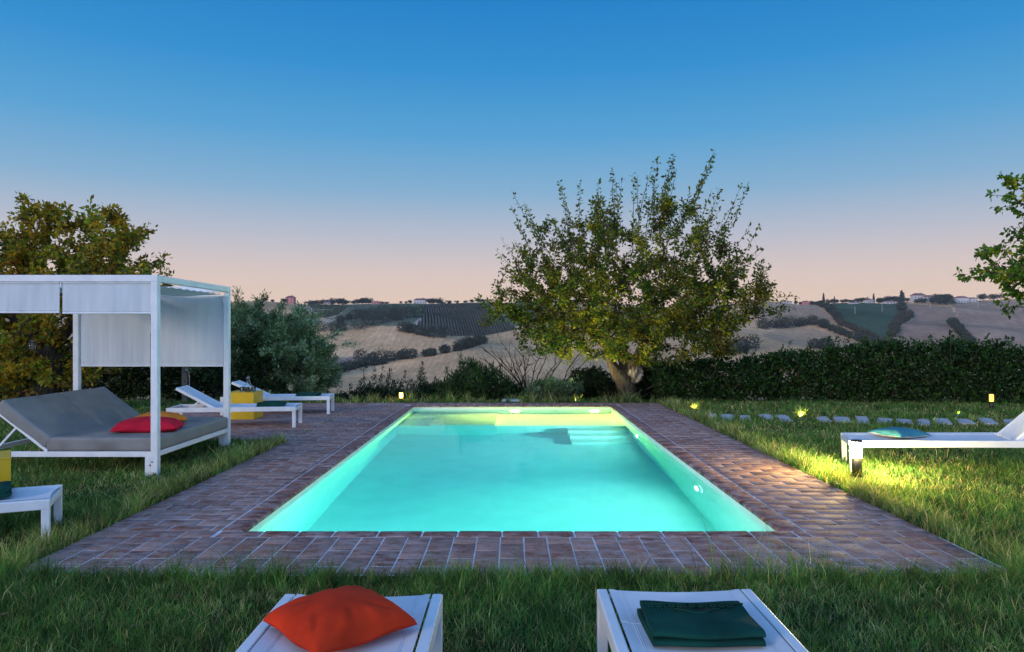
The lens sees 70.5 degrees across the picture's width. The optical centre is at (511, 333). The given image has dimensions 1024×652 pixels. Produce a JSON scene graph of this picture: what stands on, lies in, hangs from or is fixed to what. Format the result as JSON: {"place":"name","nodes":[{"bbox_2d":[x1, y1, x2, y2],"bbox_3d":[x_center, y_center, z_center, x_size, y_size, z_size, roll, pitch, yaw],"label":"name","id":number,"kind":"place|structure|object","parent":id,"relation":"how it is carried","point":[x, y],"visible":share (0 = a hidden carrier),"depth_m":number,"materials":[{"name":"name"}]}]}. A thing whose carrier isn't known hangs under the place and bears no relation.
{"place":"outdoors","nodes":[
{"label":"outdoors","id":0,"kind":"place"},
{"bbox_2d":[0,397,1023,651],"bbox_3d":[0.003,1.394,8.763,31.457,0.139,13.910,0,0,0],"label":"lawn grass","id":1,"kind":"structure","parent":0,"point":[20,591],"depth_m":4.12,"materials":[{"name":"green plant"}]},
{"bbox_2d":[22,403,1005,577],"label":"paved deck","id":2,"kind":"structure","parent":1,"relation":"on","point":[464,542],"depth_m":5.29,"materials":[{"name":"brick"}]},
{"bbox_2d":[166,385,301,426],"bbox_3d":[-4.311,1.141,11.342,1.900,0.637,0.620,0,0,-7],"label":"sun lounger","id":3,"kind":"object","parent":2,"relation":"on","point":[207,403],"visible":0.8,"depth_m":11.14,"materials":[{"name":"white plastic"}]},
{"bbox_2d":[256,401,286,406],"bbox_3d":[-3.783,1.109,11.397,0.430,0.064,0.345,0,0,-11],"label":"folded towel","id":4,"kind":"object","parent":3,"relation":"on","point":[271,404],"visible":1,"depth_m":11.25,"materials":[{"name":"green fabric"}]},
{"bbox_2d":[231,390,262,419],"bbox_3d":[-4.565,1.222,12.400,0.461,0.455,0.461,0,0,0],"label":"side table","id":5,"kind":"object","parent":2,"relation":"on","point":[238,397],"visible":0.71,"depth_m":12.17,"materials":[{"name":"yellow paint"}]},
{"bbox_2d":[244,376,251,391],"bbox_3d":[-4.500,0.863,12.360,0.136,0.262,0.136,0,0,0],"label":"carafe","id":6,"kind":"object","parent":5,"relation":"on","point":[248,384],"visible":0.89,"depth_m":12.33,"materials":[{"name":"clear glass"}]},
{"bbox_2d":[220,380,333,414],"bbox_3d":[-4.246,1.162,13.199,1.900,0.597,0.600,0,0,-6],"label":"sun lounger","id":7,"kind":"object","parent":2,"relation":"on","point":[267,396],"visible":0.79,"depth_m":12.98,"materials":[{"name":"white plastic"}]},
{"bbox_2d":[295,392,320,395],"bbox_3d":[-3.719,1.111,13.254,0.410,0.059,0.345,0,0,-3],"label":"folded towel","id":8,"kind":"object","parent":7,"relation":"on","point":[308,393],"visible":0.98,"depth_m":13.10,"materials":[{"name":"green fabric"}]},
{"bbox_2d":[249,407,774,530],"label":"swimming pool","id":9,"kind":"structure","parent":2,"relation":"in","point":[757,520],"depth_m":8.83,"materials":[{"name":"white"}]},
{"bbox_2d":[258,410,765,531],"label":"water","id":10,"kind":"structure","parent":0,"point":[511,470],"depth_m":7.40,"materials":[{"name":"teal liquid"}]},
{"bbox_2d":[0,299,1023,400],"bbox_3d":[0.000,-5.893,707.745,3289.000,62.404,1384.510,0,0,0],"label":"hills","id":11,"kind":"structure","parent":0,"point":[981,320],"depth_m":506.34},
{"bbox_2d":[0,332,282,400],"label":"hedge","id":12,"kind":"object","parent":11,"relation":"on","point":[134,382],"visible":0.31,"depth_m":15.72,"materials":[{"name":"green plant"}]},
{"bbox_2d":[170,285,360,401],"bbox_3d":[-5.882,0.592,17.087,4.116,3.516,5.084,0,0,0],"label":"olive tree","id":13,"kind":"object","parent":11,"relation":"on","point":[302,349],"visible":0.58,"depth_m":16.62,"materials":[{"name":"green plant"}]},
{"bbox_2d":[286,295,295,303],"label":"hill house","id":14,"kind":"structure","parent":11,"relation":"on","point":[291,299],"depth_m":702.00,"materials":[{"name":"pink paint"}]},
{"bbox_2d":[308,303,347,317],"bbox_3d":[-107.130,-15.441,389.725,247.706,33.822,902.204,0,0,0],"label":"young vineyard","id":15,"kind":"object","parent":11,"relation":"on","point":[333,312],"visible":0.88,"depth_m":636.42,"materials":[{"name":"green plant"}]},
{"bbox_2d":[327,298,340,304],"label":"round tree","id":16,"kind":"object","parent":11,"relation":"on","point":[334,300],"visible":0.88,"depth_m":751.59,"materials":[{"name":"green plant"}]},
{"bbox_2d":[342,300,351,304],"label":"house","id":17,"kind":"structure","parent":11,"relation":"on","point":[345,302],"depth_m":751.48,"materials":[{"name":"white paint"}]},
{"bbox_2d":[335,307,368,322],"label":"hedgerow","id":18,"kind":"object","parent":11,"relation":"on","point":[339,318],"visible":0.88,"depth_m":539.77,"materials":[{"name":"green plant"}]},
{"bbox_2d":[319,355,387,372],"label":"hedgerow","id":19,"kind":"object","parent":11,"relation":"on","point":[351,365],"visible":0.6,"depth_m":414.16,"materials":[{"name":"green plant"}]},
{"bbox_2d":[359,297,369,303],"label":"round tree","id":20,"kind":"object","parent":11,"relation":"on","point":[362,300],"visible":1,"depth_m":751.44,"materials":[{"name":"green plant"}]},
{"bbox_2d":[316,305,425,330],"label":"hedgerow","id":21,"kind":"object","parent":11,"relation":"on","point":[391,315],"visible":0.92,"depth_m":515.67,"materials":[{"name":"green plant"}]},
{"bbox_2d":[332,361,415,400],"bbox_3d":[-3.242,1.424,16.732,2.270,1.578,1.581,0,0,0],"label":"dark bush","id":22,"kind":"object","parent":11,"relation":"on","point":[383,392],"visible":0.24,"depth_m":16.70,"materials":[{"name":"green plant"}]},
{"bbox_2d":[356,304,413,319],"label":"olive grove","id":23,"kind":"object","parent":11,"relation":"on","point":[373,310],"visible":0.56,"depth_m":564.98,"materials":[{"name":"green plant"}]},
{"bbox_2d":[352,347,427,361],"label":"hedgerow","id":24,"kind":"object","parent":11,"relation":"on","point":[407,353],"visible":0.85,"depth_m":432.40,"materials":[{"name":"green plant"}]},
{"bbox_2d":[380,369,406,395],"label":"slope bush","id":25,"kind":"object","parent":11,"relation":"on","point":[387,379],"visible":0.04,"depth_m":29.90,"materials":[{"name":"green plant"}]},
{"bbox_2d":[399,361,438,391],"bbox_3d":[-4.234,4.074,34.266,3.293,5.559,3.591,0,0,0],"label":"slope bush","id":26,"kind":"object","parent":11,"relation":"on","point":[420,378],"visible":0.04,"depth_m":34.05,"materials":[{"name":"green plant"}]},
{"bbox_2d":[414,298,425,303],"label":"hill house","id":27,"kind":"structure","parent":11,"relation":"on","point":[419,301],"depth_m":798.00,"materials":[{"name":"white paint"}]},
{"bbox_2d":[394,320,449,337],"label":"hedgerow","id":28,"kind":"object","parent":11,"relation":"on","point":[406,327],"visible":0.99,"depth_m":490.08,"materials":[{"name":"green plant"}]},
{"bbox_2d":[391,376,459,400],"bbox_3d":[-1.956,1.547,16.756,1.794,1.124,1.567,0,0,0],"label":"dark bush","id":29,"kind":"object","parent":11,"relation":"on","point":[427,387],"visible":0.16,"depth_m":16.58,"materials":[{"name":"green plant"}]},
{"bbox_2d":[428,297,443,303],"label":"round tree","id":30,"kind":"object","parent":11,"relation":"on","point":[433,300],"visible":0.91,"depth_m":807.09,"materials":[{"name":"green plant"}]},
{"bbox_2d":[426,333,488,356],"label":"hedgerow","id":31,"kind":"object","parent":11,"relation":"on","point":[467,343],"visible":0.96,"depth_m":436.30,"materials":[{"name":"green plant"}]},
{"bbox_2d":[418,303,515,335],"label":"vineyard","id":32,"kind":"object","parent":11,"relation":"on","point":[476,304],"visible":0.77,"depth_m":587.46,"materials":[{"name":"green plant"}]},
{"bbox_2d":[429,352,516,400],"bbox_3d":[-0.885,1.258,16.390,2.162,1.777,1.962,0,0,0],"label":"oleander bush","id":33,"kind":"object","parent":11,"relation":"on","point":[475,380],"visible":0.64,"depth_m":16.10,"materials":[{"name":"green plant"}]},
{"bbox_2d":[507,382,528,397],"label":"dark bush","id":34,"kind":"object","parent":11,"relation":"on","point":[518,390],"visible":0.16,"depth_m":16.28,"materials":[{"name":"green plant"}]},
{"bbox_2d":[463,329,604,388],"bbox_3d":[0.565,0.883,16.903,3.342,2.003,1.241,0,0,-11],"label":"bare shrub","id":35,"kind":"object","parent":11,"relation":"on","point":[523,379],"visible":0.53,"depth_m":16.86,"materials":[{"name":"brown plant"}]},
{"bbox_2d":[520,371,585,400],"bbox_3d":[0.901,1.369,16.174,1.579,1.079,1.184,0,0,0],"label":"feathery shrub","id":36,"kind":"object","parent":11,"relation":"on","point":[552,385],"visible":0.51,"depth_m":15.97,"materials":[{"name":"green plant"}]},
{"bbox_2d":[564,364,617,400],"bbox_3d":[1.877,1.312,16.961,1.738,1.217,1.709,0,0,0],"label":"dark bush","id":37,"kind":"object","parent":11,"relation":"on","point":[602,380],"visible":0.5,"depth_m":16.73,"materials":[{"name":"green plant"}]},
{"bbox_2d":[474,149,799,398],"bbox_3d":[2.780,-1.321,15.798,7.248,5.837,4.605,0,0,0],"label":"garden tree","id":38,"kind":"object","parent":11,"relation":"on","point":[635,328],"visible":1,"depth_m":15.22,"materials":[{"name":"green plant"}]},
{"bbox_2d":[635,359,682,400],"bbox_3d":[3.171,1.240,16.507,1.564,1.375,1.474,0,0,0],"label":"dark bush","id":39,"kind":"object","parent":11,"relation":"on","point":[643,385],"visible":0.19,"depth_m":16.19,"materials":[{"name":"green plant"}]},
{"bbox_2d":[730,334,762,354],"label":"hedgerow","id":40,"kind":"object","parent":11,"relation":"on","point":[742,345],"visible":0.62,"depth_m":376.27,"materials":[{"name":"green plant"}]},
{"bbox_2d":[755,314,817,329],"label":"hedgerow","id":41,"kind":"object","parent":11,"relation":"on","point":[783,321],"visible":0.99,"depth_m":544.51,"materials":[{"name":"green plant"}]},
{"bbox_2d":[801,300,809,304],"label":"hill house","id":42,"kind":"structure","parent":11,"relation":"on","point":[806,302],"depth_m":748.00,"materials":[{"name":"pink paint"}]},
{"bbox_2d":[806,335,837,349],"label":"hedgerow","id":43,"kind":"object","parent":11,"relation":"on","point":[820,343],"visible":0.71,"depth_m":393.95,"materials":[{"name":"green plant"}]},
{"bbox_2d":[809,300,841,319],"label":"hedgerow","id":44,"kind":"object","parent":11,"relation":"on","point":[828,307],"visible":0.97,"depth_m":599.44,"materials":[{"name":"green plant"}]},
{"bbox_2d":[809,316,901,345],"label":"hedgerow","id":45,"kind":"object","parent":11,"relation":"on","point":[825,324],"visible":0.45,"depth_m":524.49,"materials":[{"name":"green plant"}]},
{"bbox_2d":[835,316,894,338],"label":"hedgerow","id":46,"kind":"object","parent":11,"relation":"on","point":[839,320],"visible":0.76,"depth_m":536.43,"materials":[{"name":"green plant"}]},
{"bbox_2d":[863,298,873,302],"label":"hill house","id":47,"kind":"structure","parent":11,"relation":"on","point":[870,300],"depth_m":708.52,"materials":[{"name":"white paint"}]},
{"bbox_2d":[883,300,896,303],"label":"hill house","id":48,"kind":"structure","parent":11,"relation":"on","point":[889,302],"depth_m":781.00,"materials":[{"name":"white paint"}]},
{"bbox_2d":[885,309,914,336],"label":"hedgerow","id":49,"kind":"object","parent":11,"relation":"on","point":[901,318],"visible":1,"depth_m":546.34,"materials":[{"name":"green plant"}]},
{"bbox_2d":[895,300,907,311],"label":"round tree","id":50,"kind":"object","parent":11,"relation":"on","point":[902,305],"visible":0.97,"depth_m":652.54,"materials":[{"name":"green plant"}]},
{"bbox_2d":[897,297,905,302],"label":"round tree","id":51,"kind":"object","parent":11,"relation":"on","point":[899,300],"visible":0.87,"depth_m":766.97,"materials":[{"name":"green plant"}]},
{"bbox_2d":[899,290,905,298],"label":"conifer tree","id":52,"kind":"object","parent":11,"relation":"on","point":[901,295],"visible":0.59,"depth_m":801.51,"materials":[{"name":"green plant"}]},
{"bbox_2d":[910,292,925,302],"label":"hill house","id":53,"kind":"structure","parent":11,"relation":"on","point":[914,296],"depth_m":763.13,"materials":[{"name":"white paint"}]},
{"bbox_2d":[918,298,927,302],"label":"round tree","id":54,"kind":"object","parent":11,"relation":"on","point":[923,300],"visible":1,"depth_m":748.07,"materials":[{"name":"green plant"}]},
{"bbox_2d":[922,294,933,301],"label":"hill house","id":55,"kind":"structure","parent":11,"relation":"on","point":[926,296],"depth_m":755.44,"materials":[{"name":"white paint"}]},
{"bbox_2d":[928,295,955,304],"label":"round tree","id":56,"kind":"object","parent":11,"relation":"on","point":[945,300],"visible":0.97,"depth_m":727.21,"materials":[{"name":"green plant"}]},
{"bbox_2d":[934,294,952,303],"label":"round tree","id":57,"kind":"object","parent":11,"relation":"on","point":[939,302],"visible":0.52,"depth_m":726.76,"materials":[{"name":"green plant"}]},
{"bbox_2d":[954,295,968,302],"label":"hill house","id":58,"kind":"structure","parent":11,"relation":"on","point":[962,299],"depth_m":740.00,"materials":[{"name":"white paint"}]},
{"bbox_2d":[946,317,977,342],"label":"hedgerow","id":59,"kind":"object","parent":11,"relation":"on","point":[955,324],"visible":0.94,"depth_m":503.72,"materials":[{"name":"green plant"}]},
{"bbox_2d":[969,297,977,301],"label":"hill house","id":60,"kind":"structure","parent":11,"relation":"on","point":[972,299],"depth_m":742.00,"materials":[{"name":"white paint"}]},
{"bbox_2d":[976,293,987,299],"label":"round tree","id":61,"kind":"object","parent":11,"relation":"on","point":[981,297],"visible":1,"depth_m":753.56,"materials":[{"name":"green plant"}]},
{"bbox_2d":[987,293,1004,299],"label":"round tree","id":62,"kind":"object","parent":11,"relation":"on","point":[994,296],"visible":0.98,"depth_m":752.05,"materials":[{"name":"green plant"}]},
{"bbox_2d":[0,387,1023,651],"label":"ground","id":63,"kind":"structure","parent":0,"point":[552,644],"depth_m":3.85,"materials":[{"name":"plant"}]},
{"bbox_2d":[0,450,10,513],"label":"side table","id":64,"kind":"object","parent":63,"relation":"on","point":[5,465],"visible":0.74,"depth_m":5.79,"materials":[{"name":"yellow paint"}]},
{"bbox_2d":[0,484,62,540],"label":"sun lounger","id":65,"kind":"object","parent":63,"relation":"on","point":[19,499],"visible":0.79,"depth_m":5.15,"materials":[{"name":"white fabric"}]},
{"bbox_2d":[0,481,13,498],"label":"folded towel","id":66,"kind":"object","parent":65,"relation":"on","point":[6,487],"visible":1,"depth_m":5.16,"materials":[{"name":"teal fabric"}]},
{"bbox_2d":[0,191,191,399],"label":"garden tree","id":67,"kind":"object","parent":63,"relation":"on","point":[22,254],"visible":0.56,"depth_m":12.75,"materials":[{"name":"green plant"}]},
{"bbox_2d":[28,334,36,351],"bbox_3d":[-8.205,-0.105,12.400,0.130,0.850,0.130,0,0,0],"label":"hanging lantern","id":68,"kind":"object","parent":67,"relation":"hanging from","point":[32,345],"visible":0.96,"depth_m":12.36,"materials":[{"name":"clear glass"}]},
{"bbox_2d":[0,275,230,476],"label":"canopied daybed","id":69,"kind":"object","parent":63,"relation":"on","point":[191,324],"visible":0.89,"depth_m":8.07,"materials":[{"name":"fabric"}]},
{"bbox_2d":[110,416,184,432],"bbox_3d":[-3.970,0.993,7.920,0.660,0.159,0.460,0,0,-14],"label":"cushion","id":70,"kind":"object","parent":69,"relation":"on","point":[138,425],"visible":0.81,"depth_m":7.75,"materials":[{"name":"red fabric"}]},
{"bbox_2d":[134,411,187,420],"bbox_3d":[-4.170,0.998,8.550,0.500,0.147,0.420,0,0,6],"label":"cushion","id":71,"kind":"object","parent":69,"relation":"on","point":[178,416],"visible":0.33,"depth_m":8.50,"materials":[{"name":"orange fabric"}]},
{"bbox_2d":[182,367,189,401],"bbox_3d":[-6.868,0.875,15.274,0.169,1.550,0.163,0,0,0],"label":"garden post","id":72,"kind":"object","parent":63,"relation":"on","point":[185,375],"visible":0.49,"depth_m":15.24,"materials":[{"name":"grey wood"}]},
{"bbox_2d":[236,594,442,651],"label":"sun lounger","id":73,"kind":"object","parent":63,"relation":"on","point":[264,636],"visible":0.39,"depth_m":2.73,"materials":[{"name":"white fabric"}]},
{"bbox_2d":[263,585,417,651],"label":"cushion","id":74,"kind":"object","parent":73,"relation":"on","point":[339,618],"visible":1,"depth_m":2.65,"materials":[{"name":"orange fabric"}]},
{"bbox_2d":[503,398,518,401],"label":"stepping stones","id":75,"kind":"object","parent":63,"relation":"on","point":[514,400],"visible":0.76,"depth_m":15.28,"materials":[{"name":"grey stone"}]},
{"bbox_2d":[0,422,1023,648],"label":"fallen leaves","id":76,"kind":"object","parent":63,"relation":"on","point":[176,595],"visible":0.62,"depth_m":4.03,"materials":[{"name":"brown plant"}]},
{"bbox_2d":[53,403,1006,575],"bbox_3d":[-1.575,1.454,9.735,9.250,0.001,10.790,0,0,0],"label":"deck mortar","id":77,"kind":"object","parent":63,"relation":"on","point":[217,533],"visible":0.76,"depth_m":4.96,"materials":[{"name":"grey concrete"}]},
{"bbox_2d":[597,589,807,651],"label":"sun lounger","id":78,"kind":"object","parent":63,"relation":"on","point":[779,637],"visible":0.58,"depth_m":2.90,"materials":[{"name":"white fabric"}]},
{"bbox_2d":[637,600,765,646],"bbox_3d":[0.715,1.105,2.775,0.416,0.074,0.338,0,0,0],"label":"folded towel","id":79,"kind":"object","parent":78,"relation":"on","point":[734,623],"visible":1,"depth_m":2.68,"materials":[{"name":"teal fabric"}]},
{"bbox_2d":[721,414,733,420],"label":"stepping stone","id":80,"kind":"object","parent":63,"relation":"on","point":[728,415],"visible":0.29,"depth_m":12.45,"materials":[{"name":"stone"}]},
{"bbox_2d":[760,414,773,420],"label":"stepping stone","id":81,"kind":"object","parent":63,"relation":"on","point":[769,416],"visible":0.4,"depth_m":12.44,"materials":[{"name":"stone"}]},
{"bbox_2d":[775,414,793,421],"bbox_3d":[4.611,1.455,12.299,0.217,0.050,0.864,0,0,12],"label":"stepping stone","id":82,"kind":"object","parent":63,"relation":"on","point":[780,417],"visible":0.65,"depth_m":12.30,"materials":[{"name":"stone"}]},
{"bbox_2d":[815,416,830,422],"bbox_3d":[5.224,1.455,12.168,0.188,0.050,0.745,-1,0,15],"label":"stepping stone","id":83,"kind":"object","parent":63,"relation":"on","point":[820,418],"visible":0.64,"depth_m":12.15,"materials":[{"name":"stone"}]},
{"bbox_2d":[647,329,1023,404],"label":"hedge","id":84,"kind":"object","parent":63,"relation":"on","point":[959,360],"visible":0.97,"depth_m":15.14,"materials":[{"name":"green plant"}]},
{"bbox_2d":[833,417,850,422],"bbox_3d":[5.518,1.455,12.127,0.249,0.050,0.677,-1,0,21],"label":"stepping stone","id":85,"kind":"object","parent":63,"relation":"on","point":[844,419],"visible":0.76,"depth_m":12.02,"materials":[{"name":"stone"}]},
{"bbox_2d":[850,439,862,475],"bbox_3d":[3.535,1.271,7.430,0.118,0.359,0.118,0,0,0],"label":"bollard lamp","id":86,"kind":"object","parent":63,"relation":"on","point":[856,457],"visible":0.98,"depth_m":7.39,"materials":[{"name":"white metal"}]},
{"bbox_2d":[856,416,868,423],"bbox_3d":[5.834,1.455,12.050,0.193,0.050,0.896,0,1,23],"label":"stepping stone","id":87,"kind":"object","parent":63,"relation":"on","point":[861,418],"visible":0.52,"depth_m":12.14,"materials":[{"name":"stone"}]},
{"bbox_2d":[876,418,891,424],"bbox_3d":[6.149,1.455,11.957,0.225,0.050,0.806,0,-1,28],"label":"stepping stone","id":88,"kind":"object","parent":63,"relation":"on","point":[883,419],"visible":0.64,"depth_m":12.01,"materials":[{"name":"stone"}]},
{"bbox_2d":[896,419,912,423],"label":"stepping stone","id":89,"kind":"object","parent":63,"relation":"on","point":[906,420],"visible":0.47,"depth_m":11.87,"materials":[{"name":"stone"}]},
{"bbox_2d":[917,419,929,425],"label":"stepping stone","id":90,"kind":"object","parent":63,"relation":"on","point":[925,421],"visible":0.5,"depth_m":11.74,"materials":[{"name":"stone"}]},
{"bbox_2d":[841,412,1023,471],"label":"sun lounger","id":91,"kind":"object","parent":63,"relation":"on","point":[1010,434],"visible":0.84,"depth_m":7.54,"materials":[{"name":"white fabric"}]},
{"bbox_2d":[868,427,930,437],"bbox_3d":[4.200,1.070,7.860,0.440,0.088,0.440,0,0,-20],"label":"cushion","id":92,"kind":"object","parent":91,"relation":"on","point":[900,432],"visible":1,"depth_m":7.72,"materials":[{"name":"teal fabric"}]},
{"bbox_2d":[933,418,952,424],"bbox_3d":[7.057,1.455,11.877,0.226,0.050,0.762,0,0,25],"label":"stepping stone","id":93,"kind":"object","parent":63,"relation":"on","point":[944,420],"visible":0.62,"depth_m":11.87,"materials":[{"name":"stone"}]},
{"bbox_2d":[956,418,975,424],"bbox_3d":[7.397,1.455,11.836,0.224,0.050,0.670,0,0,22],"label":"stepping stone","id":94,"kind":"object","parent":63,"relation":"on","point":[962,421],"visible":0.67,"depth_m":11.74,"materials":[{"name":"stone"}]},
{"bbox_2d":[977,418,998,424],"bbox_3d":[7.794,1.455,11.869,0.205,0.050,0.825,0,0,25],"label":"stepping stone","id":95,"kind":"object","parent":63,"relation":"on","point":[987,421],"visible":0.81,"depth_m":11.75,"materials":[{"name":"stone"}]},
{"bbox_2d":[954,171,1023,319],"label":"garden tree","id":96,"kind":"object","parent":63,"relation":"on","point":[1005,277],"visible":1,"depth_m":9.67,"materials":[{"name":"green plant"}]},
{"bbox_2d":[989,393,993,408],"bbox_3d":[9.100,1.293,13.750,0.085,0.313,0.085,0,0,0],"label":"bollard lamp","id":97,"kind":"object","parent":63,"relation":"on","point":[991,399],"visible":0.88,"depth_m":13.72,"materials":[{"name":"yellow metal"}]},
{"bbox_2d":[1003,419,1012,423],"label":"stepping stone","id":98,"kind":"object","parent":63,"relation":"on","point":[1007,420],"visible":0.27,"depth_m":11.86,"materials":[{"name":"stone"}]},
{"bbox_2d":[0,0,1023,306],"label":"sky","id":99,"kind":"structure","parent":0,"point":[306,150],"materials":[{"name":"blue"}]}
]}

